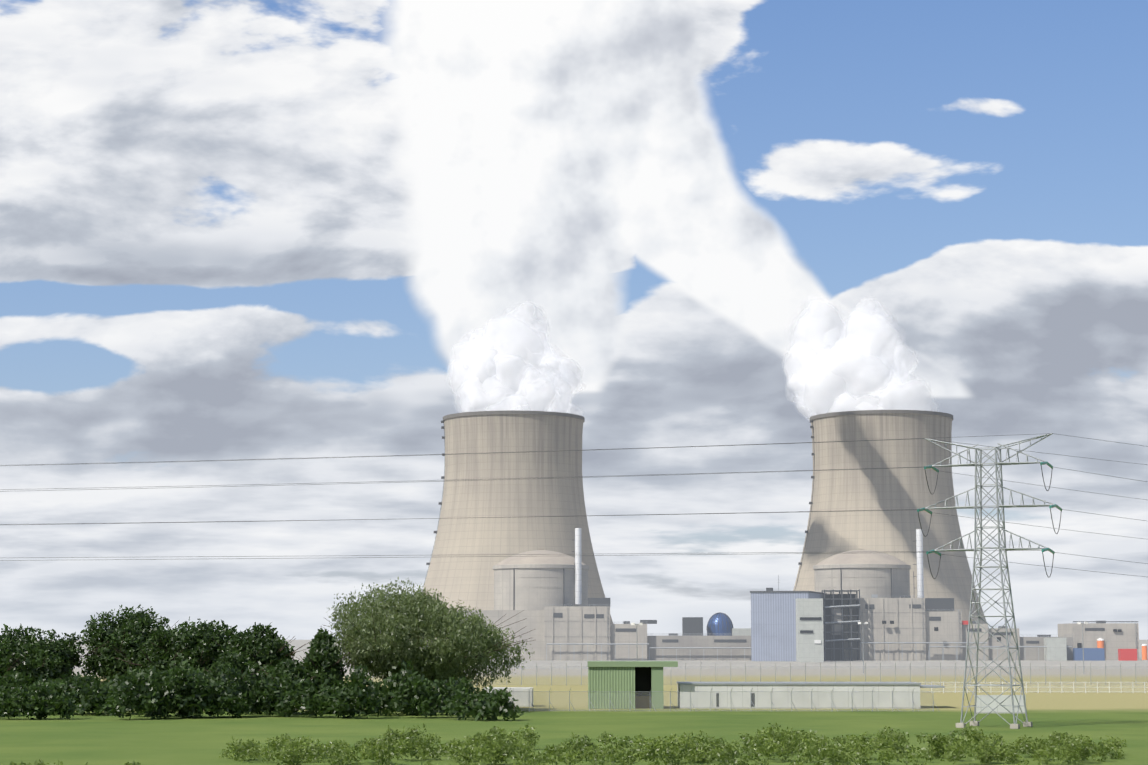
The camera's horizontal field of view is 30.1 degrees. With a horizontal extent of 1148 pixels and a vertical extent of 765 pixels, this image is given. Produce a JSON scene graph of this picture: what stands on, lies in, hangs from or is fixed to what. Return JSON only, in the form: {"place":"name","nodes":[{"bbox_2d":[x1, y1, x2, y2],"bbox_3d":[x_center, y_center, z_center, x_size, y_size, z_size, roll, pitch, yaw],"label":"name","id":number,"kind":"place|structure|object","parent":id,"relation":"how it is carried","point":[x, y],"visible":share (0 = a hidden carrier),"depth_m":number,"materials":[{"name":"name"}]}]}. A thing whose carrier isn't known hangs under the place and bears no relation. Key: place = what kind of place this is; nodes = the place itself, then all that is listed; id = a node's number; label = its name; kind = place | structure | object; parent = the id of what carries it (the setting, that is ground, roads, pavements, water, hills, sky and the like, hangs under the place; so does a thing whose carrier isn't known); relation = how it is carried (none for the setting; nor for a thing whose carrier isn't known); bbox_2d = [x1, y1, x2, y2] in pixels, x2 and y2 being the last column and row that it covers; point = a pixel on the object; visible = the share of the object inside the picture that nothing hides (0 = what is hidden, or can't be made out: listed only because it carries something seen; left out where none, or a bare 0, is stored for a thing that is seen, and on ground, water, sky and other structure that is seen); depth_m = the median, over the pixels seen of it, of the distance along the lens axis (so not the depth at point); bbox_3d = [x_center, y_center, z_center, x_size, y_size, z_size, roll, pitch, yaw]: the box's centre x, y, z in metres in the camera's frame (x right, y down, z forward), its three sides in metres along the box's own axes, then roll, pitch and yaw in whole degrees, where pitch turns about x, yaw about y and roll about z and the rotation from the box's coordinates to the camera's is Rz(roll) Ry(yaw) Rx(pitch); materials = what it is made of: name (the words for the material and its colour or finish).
{"place":"outdoors","nodes":[
{"label":"outdoors","id":0,"kind":"place"},
{"bbox_2d":[59,673,106,702],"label":"tree","id":1,"kind":"object","parent":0,"point":[92,679],"depth_m":329.57,"materials":[{"name":"green plant"}]},
{"bbox_2d":[0,640,1147,764],"bbox_3d":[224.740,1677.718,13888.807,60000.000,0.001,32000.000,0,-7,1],"label":"ground","id":2,"kind":"structure","parent":0,"point":[90,738],"depth_m":286.07,"materials":[{"name":"green plant"}]},
{"bbox_2d":[0,640,38,686],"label":"tree","id":3,"kind":"object","parent":2,"relation":"on","point":[4,650],"depth_m":332.93,"materials":[{"name":"green plant"}]},
{"bbox_2d":[0,623,109,686],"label":"tree","id":4,"kind":"object","parent":2,"relation":"on","point":[58,655],"depth_m":336.50,"materials":[{"name":"green plant"}]},
{"bbox_2d":[80,604,181,682],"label":"tree","id":5,"kind":"object","parent":2,"relation":"on","point":[138,628],"depth_m":343.66,"materials":[{"name":"green plant"}]},
{"bbox_2d":[114,626,188,691],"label":"tree","id":6,"kind":"object","parent":2,"relation":"on","point":[157,655],"depth_m":338.52,"materials":[{"name":"green plant"}]},
{"bbox_2d":[150,616,238,684],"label":"tree","id":7,"kind":"object","parent":2,"relation":"on","point":[201,636],"depth_m":336.06,"materials":[{"name":"green plant"}]},
{"bbox_2d":[203,649,270,688],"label":"tree","id":8,"kind":"object","parent":2,"relation":"on","point":[238,660],"depth_m":325.77,"materials":[{"name":"green plant"}]},
{"bbox_2d":[212,622,310,691],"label":"tree","id":9,"kind":"object","parent":2,"relation":"on","point":[267,645],"depth_m":333.37,"materials":[{"name":"green plant"}]},
{"bbox_2d":[0,660,523,720],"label":"hedge","id":10,"kind":"object","parent":2,"relation":"on","point":[406,691],"visible":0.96,"depth_m":297.68,"materials":[{"name":"green plant"}]},
{"bbox_2d":[258,658,323,712],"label":"tree","id":11,"kind":"object","parent":2,"relation":"on","point":[285,668],"depth_m":313.03,"materials":[{"name":"green plant"}]},
{"bbox_2d":[290,628,353,712],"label":"tree","id":12,"kind":"object","parent":2,"relation":"on","point":[323,652],"depth_m":317.72,"materials":[{"name":"green plant"}]},
{"bbox_2d":[324,577,534,689],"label":"willow","id":13,"kind":"object","parent":2,"relation":"on","point":[428,614],"depth_m":322.42,"materials":[{"name":"green plant"}]},
{"bbox_2d":[422,410,612,648],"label":"cooling tower","id":14,"kind":"structure","parent":2,"relation":"on","point":[457,571],"depth_m":1451.26,"materials":[{"name":"concrete"}]},
{"bbox_2d":[442,300,586,424],"bbox_3d":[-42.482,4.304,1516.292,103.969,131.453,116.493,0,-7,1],"label":"steam","id":15,"kind":"object","parent":14,"relation":"on","point":[512,363],"depth_m":1487.99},
{"bbox_2d":[493,528,588,609],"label":"reactor","id":16,"kind":"object","parent":2,"relation":"on","point":[533,582],"depth_m":1142.03,"materials":[{"name":"concrete"}]},
{"bbox_2d":[0,722,1126,764],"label":"bramble hedge","id":17,"kind":"object","parent":2,"relation":"on","point":[673,748],"visible":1,"depth_m":192.34,"materials":[{"name":"green plant"}]},
{"bbox_2d":[588,661,677,708],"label":"green shed","id":18,"kind":"structure","parent":2,"relation":"on","point":[626,675],"depth_m":338.27,"materials":[{"name":"green metal"}]},
{"bbox_2d":[707,612,732,635],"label":"dome","id":19,"kind":"structure","parent":2,"relation":"on","point":[719,622],"depth_m":1115.14,"materials":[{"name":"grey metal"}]},
{"bbox_2d":[509,688,939,711],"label":"fence","id":20,"kind":"object","parent":2,"relation":"on","point":[771,691],"visible":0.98,"depth_m":325.80,"materials":[{"name":"grey metal"}]},
{"bbox_2d":[368,661,1147,685],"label":"fence","id":21,"kind":"object","parent":2,"relation":"on","point":[760,674],"visible":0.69,"depth_m":505.80,"materials":[{"name":"grey"}]},
{"bbox_2d":[750,575,826,660],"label":"industrial building","id":22,"kind":"structure","parent":2,"relation":"on","point":[773,625],"depth_m":1052.98,"materials":[{"name":"blue metal"}]},
{"bbox_2d":[457,590,1139,661],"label":"industrial buildings","id":23,"kind":"structure","parent":2,"relation":"on","point":[905,628],"depth_m":1096.73,"materials":[{"name":"concrete"}]},
{"bbox_2d":[631,622,1087,673],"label":"light poles","id":24,"kind":"object","parent":2,"relation":"on","point":[863,641],"visible":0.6,"depth_m":683.51,"materials":[{"name":"grey"}]},
{"bbox_2d":[813,529,923,597],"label":"reactor","id":25,"kind":"object","parent":2,"relation":"on","point":[867,573],"depth_m":1140.30,"materials":[{"name":"concrete"}]},
{"bbox_2d":[793,410,988,627],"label":"cooling tower","id":26,"kind":"structure","parent":2,"relation":"on","point":[871,492],"depth_m":1447.19,"materials":[{"name":"concrete"}]},
{"bbox_2d":[779,295,941,429],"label":"steam plume","id":27,"kind":"object","parent":26,"relation":"on","point":[862,360],"depth_m":1483.34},
{"bbox_2d":[917,433,1061,728],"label":"pylon","id":28,"kind":"object","parent":2,"relation":"on","point":[974,722],"visible":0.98,"depth_m":269.80,"materials":[{"name":"grey metal"}]},
{"bbox_2d":[0,433,1147,576],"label":"power lines","id":29,"kind":"object","parent":28,"relation":"attached to","point":[562,516],"visible":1,"depth_m":276.26,"materials":[{"name":"grey metal"}]},
{"bbox_2d":[921,682,1146,692],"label":"white fence","id":30,"kind":"object","parent":2,"relation":"on","point":[1073,683],"visible":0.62,"depth_m":435.72,"materials":[{"name":"white metal"}]},
{"bbox_2d":[1073,638,1147,660],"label":"storage containers","id":31,"kind":"object","parent":2,"relation":"on","point":[1095,654],"depth_m":1088.51,"materials":[{"name":"orange"}]},
{"bbox_2d":[0,0,1147,639],"label":"sky","id":32,"kind":"structure","parent":0,"point":[258,230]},
{"bbox_2d":[484,682,1025,712],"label":"wall","id":33,"kind":"structure","parent":0,"point":[900,688],"depth_m":339.48,"materials":[{"name":"grey concrete"}]}
]}

